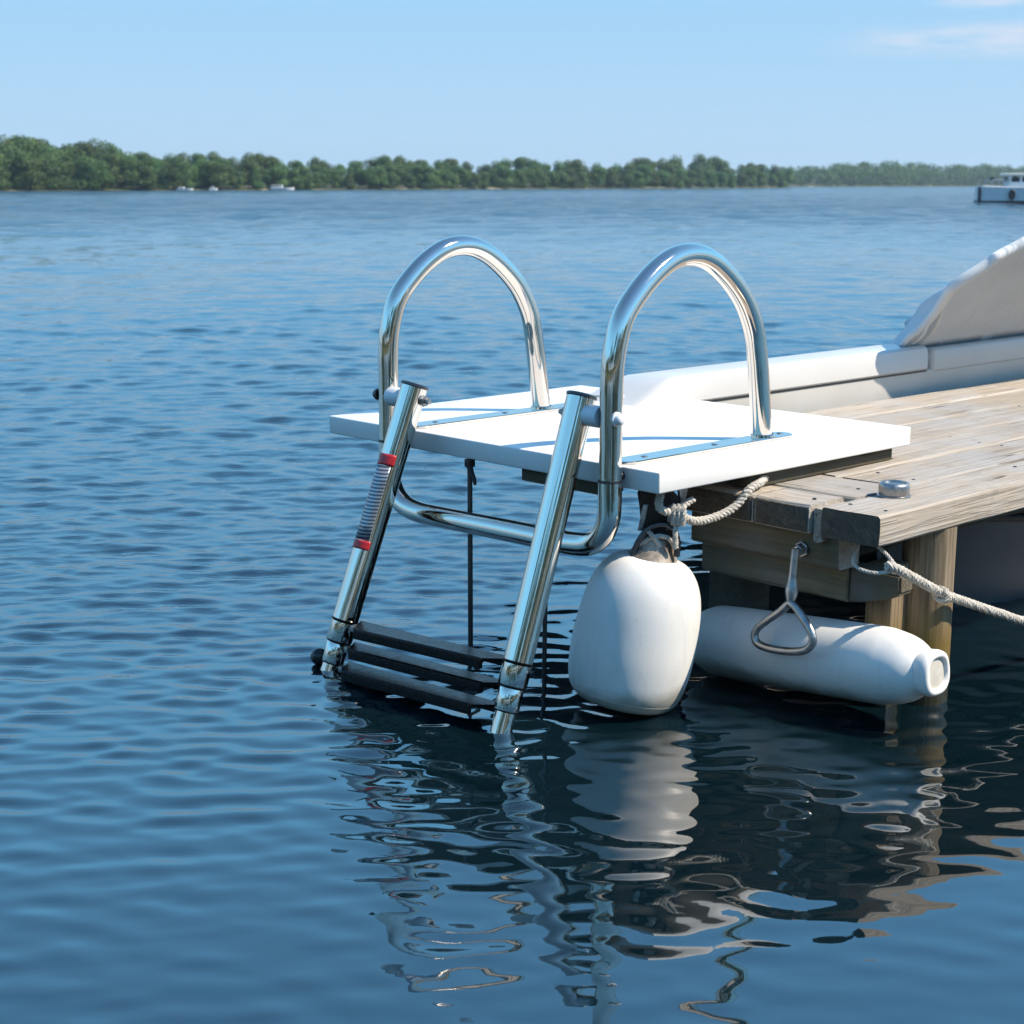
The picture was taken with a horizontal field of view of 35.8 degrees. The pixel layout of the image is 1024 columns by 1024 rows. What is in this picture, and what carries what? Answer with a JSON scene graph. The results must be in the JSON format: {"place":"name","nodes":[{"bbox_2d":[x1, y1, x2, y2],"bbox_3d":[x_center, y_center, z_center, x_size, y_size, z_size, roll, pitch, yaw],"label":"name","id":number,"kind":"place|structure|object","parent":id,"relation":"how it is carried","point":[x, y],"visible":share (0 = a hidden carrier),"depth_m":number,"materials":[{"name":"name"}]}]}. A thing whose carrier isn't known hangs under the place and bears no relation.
{"place":"outdoors","nodes":[
{"label":"outdoors","id":0,"kind":"place"},
{"bbox_2d":[0,177,785,190],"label":"shore","id":1,"kind":"structure","parent":0,"point":[329,187],"depth_m":209.39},
{"bbox_2d":[0,152,13,188],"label":"broadleaf tree","id":2,"kind":"object","parent":1,"relation":"on","point":[4,180],"visible":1,"depth_m":167.63,"materials":[{"name":"green plant"}]},
{"bbox_2d":[0,143,33,186],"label":"broadleaf tree","id":3,"kind":"object","parent":1,"relation":"on","point":[10,156],"visible":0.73,"depth_m":168.47,"materials":[{"name":"green plant"}]},
{"bbox_2d":[8,158,29,188],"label":"broadleaf tree","id":4,"kind":"object","parent":1,"relation":"on","point":[15,181],"visible":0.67,"depth_m":169.51,"materials":[{"name":"green plant"}]},
{"bbox_2d":[8,134,37,157],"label":"broadleaf tree","id":5,"kind":"object","parent":1,"relation":"on","point":[26,144],"visible":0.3,"depth_m":176.41,"materials":[{"name":"green plant"}]},
{"bbox_2d":[15,157,46,189],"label":"broadleaf tree","id":6,"kind":"object","parent":1,"relation":"on","point":[33,173],"visible":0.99,"depth_m":169.49,"materials":[{"name":"green plant"}]},
{"bbox_2d":[31,152,57,186],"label":"broadleaf tree","id":7,"kind":"object","parent":1,"relation":"on","point":[41,157],"visible":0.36,"depth_m":171.75,"materials":[{"name":"green plant"}]},
{"bbox_2d":[37,152,65,189],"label":"broadleaf tree","id":8,"kind":"object","parent":1,"relation":"on","point":[50,184],"visible":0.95,"depth_m":172.07,"materials":[{"name":"green plant"}]},
{"bbox_2d":[50,159,73,189],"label":"broadleaf tree","id":9,"kind":"object","parent":1,"relation":"on","point":[62,171],"visible":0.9,"depth_m":173.07,"materials":[{"name":"green plant"}]},
{"bbox_2d":[53,143,87,161],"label":"broadleaf tree","id":10,"kind":"object","parent":1,"relation":"on","point":[71,152],"visible":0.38,"depth_m":180.45,"materials":[{"name":"green plant"}]},
{"bbox_2d":[61,159,82,188],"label":"broadleaf tree","id":11,"kind":"object","parent":1,"relation":"on","point":[71,165],"visible":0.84,"depth_m":173.99,"materials":[{"name":"green plant"}]},
{"bbox_2d":[67,155,103,189],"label":"broadleaf tree","id":12,"kind":"object","parent":1,"relation":"on","point":[89,182],"visible":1,"depth_m":174.10,"materials":[{"name":"green plant"}]},
{"bbox_2d":[73,158,115,189],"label":"broadleaf tree","id":13,"kind":"object","parent":1,"relation":"on","point":[103,173],"visible":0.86,"depth_m":174.90,"materials":[{"name":"green plant"}]},
{"bbox_2d":[82,138,107,159],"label":"broadleaf tree","id":14,"kind":"object","parent":1,"relation":"on","point":[95,149],"visible":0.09,"depth_m":181.12,"materials":[{"name":"green plant"}]},
{"bbox_2d":[91,140,123,156],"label":"broadleaf tree","id":15,"kind":"object","parent":1,"relation":"on","point":[112,148],"visible":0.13,"depth_m":184.62,"materials":[{"name":"green plant"}]},
{"bbox_2d":[89,150,126,188],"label":"broadleaf tree","id":16,"kind":"object","parent":1,"relation":"on","point":[111,159],"visible":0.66,"depth_m":177.58,"materials":[{"name":"green plant"}]},
{"bbox_2d":[118,158,142,188],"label":"broadleaf tree","id":17,"kind":"object","parent":1,"relation":"on","point":[131,162],"visible":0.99,"depth_m":178.34,"materials":[{"name":"green plant"}]},
{"bbox_2d":[119,158,159,189],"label":"broadleaf tree","id":18,"kind":"object","parent":1,"relation":"on","point":[146,180],"visible":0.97,"depth_m":178.83,"materials":[{"name":"green plant"}]},
{"bbox_2d":[133,151,152,169],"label":"broadleaf tree","id":19,"kind":"object","parent":1,"relation":"on","point":[146,157],"visible":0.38,"depth_m":186.52,"materials":[{"name":"green plant"}]},
{"bbox_2d":[157,172,170,188],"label":"broadleaf tree","id":20,"kind":"object","parent":1,"relation":"on","point":[161,179],"visible":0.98,"depth_m":181.37,"materials":[{"name":"green plant"}]},
{"bbox_2d":[160,163,183,188],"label":"broadleaf tree","id":21,"kind":"object","parent":1,"relation":"on","point":[170,170],"visible":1,"depth_m":181.57,"materials":[{"name":"green plant"}]},
{"bbox_2d":[172,157,195,188],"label":"broadleaf tree","id":22,"kind":"object","parent":1,"relation":"on","point":[185,174],"visible":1,"depth_m":182.22,"materials":[{"name":"green plant"}]},
{"bbox_2d":[187,164,202,187],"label":"broadleaf tree","id":23,"kind":"object","parent":1,"relation":"on","point":[194,170],"visible":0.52,"depth_m":185.25,"materials":[{"name":"green plant"}]},
{"bbox_2d":[192,158,210,187],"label":"broadleaf tree","id":24,"kind":"object","parent":1,"relation":"on","point":[204,184],"visible":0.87,"depth_m":186.03,"materials":[{"name":"green plant"}]},
{"bbox_2d":[198,159,220,188],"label":"broadleaf tree","id":25,"kind":"object","parent":1,"relation":"on","point":[208,164],"visible":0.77,"depth_m":185.74,"materials":[{"name":"green plant"}]},
{"bbox_2d":[204,162,230,189],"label":"broadleaf tree","id":26,"kind":"object","parent":1,"relation":"on","point":[218,176],"visible":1,"depth_m":184.93,"materials":[{"name":"green plant"}]},
{"bbox_2d":[221,165,238,188],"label":"broadleaf tree","id":27,"kind":"object","parent":1,"relation":"on","point":[233,180],"visible":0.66,"depth_m":186.66,"materials":[{"name":"green plant"}]},
{"bbox_2d":[235,158,264,188],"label":"broadleaf tree","id":28,"kind":"object","parent":1,"relation":"on","point":[247,167],"visible":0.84,"depth_m":188.85,"materials":[{"name":"green plant"}]},
{"bbox_2d":[247,166,265,188],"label":"broadleaf tree","id":29,"kind":"object","parent":1,"relation":"on","point":[255,184],"visible":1,"depth_m":188.84,"materials":[{"name":"green plant"}]},
{"bbox_2d":[258,155,280,169],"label":"broadleaf tree","id":30,"kind":"object","parent":1,"relation":"on","point":[271,160],"visible":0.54,"depth_m":198.97,"materials":[{"name":"green plant"}]},
{"bbox_2d":[261,166,289,187],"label":"broadleaf tree","id":31,"kind":"object","parent":1,"relation":"on","point":[275,172],"visible":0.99,"depth_m":191.33,"materials":[{"name":"green plant"}]},
{"bbox_2d":[286,168,304,188],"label":"broadleaf tree","id":32,"kind":"object","parent":1,"relation":"on","point":[296,180],"visible":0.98,"depth_m":193.76,"materials":[{"name":"green plant"}]},
{"bbox_2d":[297,165,315,188],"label":"broadleaf tree","id":33,"kind":"object","parent":1,"relation":"on","point":[305,172],"visible":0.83,"depth_m":195.51,"materials":[{"name":"green plant"}]},
{"bbox_2d":[306,156,326,184],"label":"broadleaf tree","id":34,"kind":"object","parent":1,"relation":"on","point":[313,167],"visible":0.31,"depth_m":203.93,"materials":[{"name":"green plant"}]},
{"bbox_2d":[313,167,332,187],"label":"broadleaf tree","id":35,"kind":"object","parent":1,"relation":"on","point":[323,172],"visible":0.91,"depth_m":199.93,"materials":[{"name":"green plant"}]},
{"bbox_2d":[325,169,341,187],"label":"broadleaf tree","id":36,"kind":"object","parent":1,"relation":"on","point":[335,174],"visible":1,"depth_m":200.69,"materials":[{"name":"green plant"}]},
{"bbox_2d":[344,172,356,188],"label":"broadleaf tree","id":37,"kind":"object","parent":1,"relation":"on","point":[349,182],"visible":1,"depth_m":201.64,"materials":[{"name":"green plant"}]},
{"bbox_2d":[346,160,364,184],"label":"broadleaf tree","id":38,"kind":"object","parent":1,"relation":"on","point":[354,166],"visible":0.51,"depth_m":210.56,"materials":[{"name":"green plant"}]},
{"bbox_2d":[358,166,379,188],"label":"broadleaf tree","id":39,"kind":"object","parent":1,"relation":"on","point":[370,177],"visible":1,"depth_m":203.93,"materials":[{"name":"green plant"}]},
{"bbox_2d":[365,164,388,188],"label":"broadleaf tree","id":40,"kind":"object","parent":1,"relation":"on","point":[381,172],"visible":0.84,"depth_m":205.39,"materials":[{"name":"green plant"}]},
{"bbox_2d":[375,154,392,166],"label":"broadleaf tree","id":41,"kind":"object","parent":1,"relation":"on","point":[384,160],"visible":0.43,"depth_m":214.19,"materials":[{"name":"green plant"}]},
{"bbox_2d":[380,163,400,187],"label":"broadleaf tree","id":42,"kind":"object","parent":1,"relation":"on","point":[392,182],"visible":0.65,"depth_m":208.54,"materials":[{"name":"green plant"}]},
{"bbox_2d":[389,162,412,187],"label":"broadleaf tree","id":43,"kind":"object","parent":1,"relation":"on","point":[402,171],"visible":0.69,"depth_m":211.05,"materials":[{"name":"green plant"}]},
{"bbox_2d":[391,155,412,185],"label":"broadleaf tree","id":44,"kind":"object","parent":1,"relation":"on","point":[398,159],"visible":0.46,"depth_m":215.99,"materials":[{"name":"green plant"}]},
{"bbox_2d":[401,174,416,187],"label":"broadleaf tree","id":45,"kind":"object","parent":1,"relation":"on","point":[410,183],"visible":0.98,"depth_m":212.54,"materials":[{"name":"green plant"}]},
{"bbox_2d":[408,164,424,187],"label":"broadleaf tree","id":46,"kind":"object","parent":1,"relation":"on","point":[416,170],"visible":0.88,"depth_m":215.16,"materials":[{"name":"green plant"}]},
{"bbox_2d":[414,164,440,188],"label":"broadleaf tree","id":47,"kind":"object","parent":1,"relation":"on","point":[428,170],"visible":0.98,"depth_m":215.00,"materials":[{"name":"green plant"}]},
{"bbox_2d":[436,168,452,187],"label":"broadleaf tree","id":48,"kind":"object","parent":1,"relation":"on","point":[446,179],"visible":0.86,"depth_m":219.04,"materials":[{"name":"green plant"}]},
{"bbox_2d":[445,164,472,187],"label":"broadleaf tree","id":49,"kind":"object","parent":1,"relation":"on","point":[460,173],"visible":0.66,"depth_m":223.15,"materials":[{"name":"green plant"}]},
{"bbox_2d":[468,173,482,188],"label":"broadleaf tree","id":50,"kind":"object","parent":1,"relation":"on","point":[476,177],"visible":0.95,"depth_m":225.19,"materials":[{"name":"green plant"}]},
{"bbox_2d":[478,172,489,187],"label":"broadleaf tree","id":51,"kind":"object","parent":1,"relation":"on","point":[485,177],"visible":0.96,"depth_m":227.36,"materials":[{"name":"green plant"}]},
{"bbox_2d":[488,168,503,186],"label":"broadleaf tree","id":52,"kind":"object","parent":1,"relation":"on","point":[494,182],"visible":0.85,"depth_m":231.09,"materials":[{"name":"green plant"}]},
{"bbox_2d":[489,164,514,187],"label":"broadleaf tree","id":53,"kind":"object","parent":1,"relation":"on","point":[504,171],"visible":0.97,"depth_m":231.37,"materials":[{"name":"green plant"}]},
{"bbox_2d":[511,169,528,187],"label":"broadleaf tree","id":54,"kind":"object","parent":1,"relation":"on","point":[520,175],"visible":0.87,"depth_m":235.52,"materials":[{"name":"green plant"}]},
{"bbox_2d":[512,156,530,170],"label":"broadleaf tree","id":55,"kind":"object","parent":1,"relation":"on","point":[520,162],"visible":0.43,"depth_m":244.20,"materials":[{"name":"green plant"}]},
{"bbox_2d":[517,166,536,187],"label":"broadleaf tree","id":56,"kind":"object","parent":1,"relation":"on","point":[527,172],"visible":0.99,"depth_m":236.43,"materials":[{"name":"green plant"}]},
{"bbox_2d":[526,166,543,187],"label":"broadleaf tree","id":57,"kind":"object","parent":1,"relation":"on","point":[536,182],"visible":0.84,"depth_m":238.53,"materials":[{"name":"green plant"}]},
{"bbox_2d":[546,170,559,186],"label":"broadleaf tree","id":58,"kind":"object","parent":1,"relation":"on","point":[552,176],"visible":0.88,"depth_m":242.57,"materials":[{"name":"green plant"}]},
{"bbox_2d":[555,169,570,186],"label":"broadleaf tree","id":59,"kind":"object","parent":1,"relation":"on","point":[563,179],"visible":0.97,"depth_m":243.48,"materials":[{"name":"green plant"}]},
{"bbox_2d":[564,167,579,187],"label":"broadleaf tree","id":60,"kind":"object","parent":1,"relation":"on","point":[573,177],"visible":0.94,"depth_m":244.38,"materials":[{"name":"green plant"}]},
{"bbox_2d":[568,159,589,183],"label":"broadleaf tree","id":61,"kind":"object","parent":1,"relation":"on","point":[578,165],"visible":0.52,"depth_m":253.38,"materials":[{"name":"green plant"}]},
{"bbox_2d":[574,171,589,187],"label":"broadleaf tree","id":62,"kind":"object","parent":1,"relation":"on","point":[582,177],"visible":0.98,"depth_m":246.46,"materials":[{"name":"green plant"}]},
{"bbox_2d":[591,166,607,187],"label":"broadleaf tree","id":63,"kind":"object","parent":1,"relation":"on","point":[600,171],"visible":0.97,"depth_m":250.04,"materials":[{"name":"green plant"}]},
{"bbox_2d":[600,166,618,187],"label":"broadleaf tree","id":64,"kind":"object","parent":1,"relation":"on","point":[610,181],"visible":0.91,"depth_m":252.46,"materials":[{"name":"green plant"}]},
{"bbox_2d":[619,161,635,185],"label":"broadleaf tree","id":65,"kind":"object","parent":1,"relation":"on","point":[629,168],"visible":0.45,"depth_m":261.47,"materials":[{"name":"green plant"}]},
{"bbox_2d":[629,171,644,187],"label":"broadleaf tree","id":66,"kind":"object","parent":1,"relation":"on","point":[639,176],"visible":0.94,"depth_m":256.78,"materials":[{"name":"green plant"}]},
{"bbox_2d":[635,163,653,187],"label":"broadleaf tree","id":67,"kind":"object","parent":1,"relation":"on","point":[645,170],"visible":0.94,"depth_m":258.16,"materials":[{"name":"green plant"}]},
{"bbox_2d":[644,168,660,186],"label":"broadleaf tree","id":68,"kind":"object","parent":1,"relation":"on","point":[654,182],"visible":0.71,"depth_m":263.27,"materials":[{"name":"green plant"}]},
{"bbox_2d":[662,161,677,186],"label":"broadleaf tree","id":69,"kind":"object","parent":1,"relation":"on","point":[672,179],"visible":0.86,"depth_m":267.79,"materials":[{"name":"green plant"}]},
{"bbox_2d":[668,155,684,185],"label":"broadleaf tree","id":70,"kind":"object","parent":1,"relation":"on","point":[677,163],"visible":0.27,"depth_m":275.46,"materials":[{"name":"green plant"}]},
{"bbox_2d":[673,167,687,187],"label":"broadleaf tree","id":71,"kind":"object","parent":1,"relation":"on","point":[680,174],"visible":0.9,"depth_m":270.12,"materials":[{"name":"green plant"}]},
{"bbox_2d":[682,169,697,186],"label":"broadleaf tree","id":72,"kind":"object","parent":1,"relation":"on","point":[690,181],"visible":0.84,"depth_m":274.09,"materials":[{"name":"green plant"}]},
{"bbox_2d":[686,153,715,180],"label":"broadleaf tree","id":73,"kind":"object","parent":1,"relation":"on","point":[695,164],"visible":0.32,"depth_m":286.74,"materials":[{"name":"green plant"}]},
{"bbox_2d":[694,166,707,186],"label":"broadleaf tree","id":74,"kind":"object","parent":1,"relation":"on","point":[700,177],"visible":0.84,"depth_m":279.08,"materials":[{"name":"green plant"}]},
{"bbox_2d":[704,169,717,186],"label":"broadleaf tree","id":75,"kind":"object","parent":1,"relation":"on","point":[711,178],"visible":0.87,"depth_m":282.46,"materials":[{"name":"green plant"}]},
{"bbox_2d":[702,155,729,174],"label":"broadleaf tree","id":76,"kind":"object","parent":1,"relation":"on","point":[716,161],"visible":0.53,"depth_m":292.69,"materials":[{"name":"green plant"}]},
{"bbox_2d":[714,172,728,186],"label":"broadleaf tree","id":77,"kind":"object","parent":1,"relation":"on","point":[722,177],"visible":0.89,"depth_m":285.95,"materials":[{"name":"green plant"}]},
{"bbox_2d":[716,160,736,185],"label":"broadleaf tree","id":78,"kind":"object","parent":1,"relation":"on","point":[726,169],"visible":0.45,"depth_m":292.00,"materials":[{"name":"green plant"}]},
{"bbox_2d":[737,172,749,186],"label":"broadleaf tree","id":79,"kind":"object","parent":1,"relation":"on","point":[741,177],"visible":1,"depth_m":292.34,"materials":[{"name":"green plant"}]},
{"bbox_2d":[744,166,757,186],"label":"broadleaf tree","id":80,"kind":"object","parent":1,"relation":"on","point":[752,172],"visible":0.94,"depth_m":296.43,"materials":[{"name":"green plant"}]},
{"bbox_2d":[754,171,767,186],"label":"broadleaf tree","id":81,"kind":"object","parent":1,"relation":"on","point":[760,178],"visible":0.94,"depth_m":299.52,"materials":[{"name":"green plant"}]},
{"bbox_2d":[774,170,787,186],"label":"broadleaf tree","id":82,"kind":"object","parent":1,"relation":"on","point":[782,182],"visible":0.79,"depth_m":315.24,"materials":[{"name":"green plant"}]},
{"bbox_2d":[0,186,1023,1023],"bbox_3d":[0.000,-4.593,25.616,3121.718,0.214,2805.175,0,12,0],"label":"water","id":83,"kind":"structure","parent":0,"point":[224,798],"depth_m":2.15,"materials":[{"name":"blue liquid"}]},
{"bbox_2d":[468,236,1023,412],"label":"moored boat","id":84,"kind":"object","parent":83,"relation":"on","point":[965,329],"visible":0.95,"depth_m":3.10,"materials":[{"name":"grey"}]},
{"bbox_2d":[686,378,1023,707],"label":"wooden dock","id":85,"kind":"object","parent":83,"relation":"in","point":[957,462],"visible":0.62,"depth_m":2.17,"materials":[{"name":"brown wood"}]},
{"bbox_2d":[330,385,910,502],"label":"swim platform","id":86,"kind":"structure","parent":85,"relation":"on","point":[815,445],"depth_m":2.31,"materials":[{"name":"white plastic"}]},
{"bbox_2d":[464,458,476,646],"bbox_3d":[-0.057,0.116,2.318,0.012,0.392,0.023,-11,16,-42],"label":"rope","id":87,"kind":"object","parent":86,"relation":"hanging from","point":[469,464],"visible":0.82,"depth_m":2.31,"materials":[{"name":"fabric"}]},
{"bbox_2d":[542,473,547,685],"bbox_3d":[0.048,0.136,2.218,0.010,0.392,0.010,-11,16,-42],"label":"rope","id":88,"kind":"object","parent":86,"relation":"hanging from","point":[544,654],"visible":0.23,"depth_m":2.23,"materials":[{"name":"fabric"}]},
{"bbox_2d":[310,236,792,733],"bbox_3d":[0.040,-0.005,2.289,0.598,0.766,0.506,-11,16,-42],"label":"boarding ladder","id":89,"kind":"object","parent":86,"relation":"on","point":[547,538],"visible":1,"depth_m":2.18,"materials":[{"name":"silver metal"}]},
{"bbox_2d":[637,490,679,536],"bbox_3d":[0.195,0.001,2.099,0.058,0.076,0.025,0,12,1],"label":"hanging strap","id":90,"kind":"object","parent":86,"relation":"hanging from","point":[649,514],"visible":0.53,"depth_m":2.09,"materials":[{"name":"black"}]},
{"bbox_2d":[568,521,700,714],"bbox_3d":[0.164,0.137,2.126,0.174,0.261,0.171,-11,16,-42],"label":"pear fender","id":91,"kind":"object","parent":90,"relation":"hanging from","point":[634,640],"visible":1,"depth_m":2.07,"materials":[{"name":"plastic"}]},
{"bbox_2d":[654,475,768,548],"bbox_3d":[0.280,-0.004,2.138,0.232,0.083,0.045,-9,15,-38],"label":"mooring rope","id":92,"kind":"object","parent":85,"relation":"attached to","point":[678,515],"visible":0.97,"depth_m":2.09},
{"bbox_2d":[751,541,816,655],"bbox_3d":[0.374,0.116,2.101,0.055,0.148,0.107,-11,16,-42],"label":"steel triangle ring","id":93,"kind":"object","parent":85,"relation":"hanging from","point":[800,549],"visible":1,"depth_m":2.08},
{"bbox_2d":[694,606,949,704],"bbox_3d":[0.407,0.195,2.159,0.104,0.126,0.402,-11,16,-42],"label":"cylinder fender","id":94,"kind":"object","parent":85,"relation":"attached to","point":[865,662],"visible":0.86,"depth_m":2.09,"materials":[{"name":"plastic"}]},
{"bbox_2d":[877,480,910,498],"bbox_3d":[0.512,-0.030,2.121,0.045,0.021,0.045,-11,16,-42],"label":"deck cap","id":95,"kind":"object","parent":85,"relation":"on","point":[893,489],"visible":1,"depth_m":2.10,"materials":[{"name":"metal"}]},
{"bbox_2d":[851,544,1023,624],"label":"mooring rope","id":96,"kind":"object","parent":85,"relation":"attached to","point":[942,594],"visible":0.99,"depth_m":2.08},
{"bbox_2d":[877,512,1023,607],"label":"dinghy","id":97,"kind":"object","parent":83,"relation":"on","point":[989,562],"visible":0.12,"depth_m":2.65,"materials":[{"name":"black"}]},
{"bbox_2d":[974,173,1023,203],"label":"cabin boat","id":98,"kind":"object","parent":83,"relation":"on","point":[1011,190],"visible":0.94,"depth_m":57.48,"materials":[{"name":"grey"}]},
{"bbox_2d":[0,0,1023,180],"label":"sky","id":99,"kind":"structure","parent":0,"point":[795,83],"materials":[{"name":"blue"}]},
{"bbox_2d":[787,180,1002,186],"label":"shore","id":100,"kind":"structure","parent":0,"point":[844,185],"depth_m":490.01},
{"bbox_2d":[764,159,1023,185],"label":"distant wood","id":101,"kind":"object","parent":100,"relation":"on","point":[867,173],"visible":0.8,"depth_m":506.81,"materials":[{"name":"green plant"}]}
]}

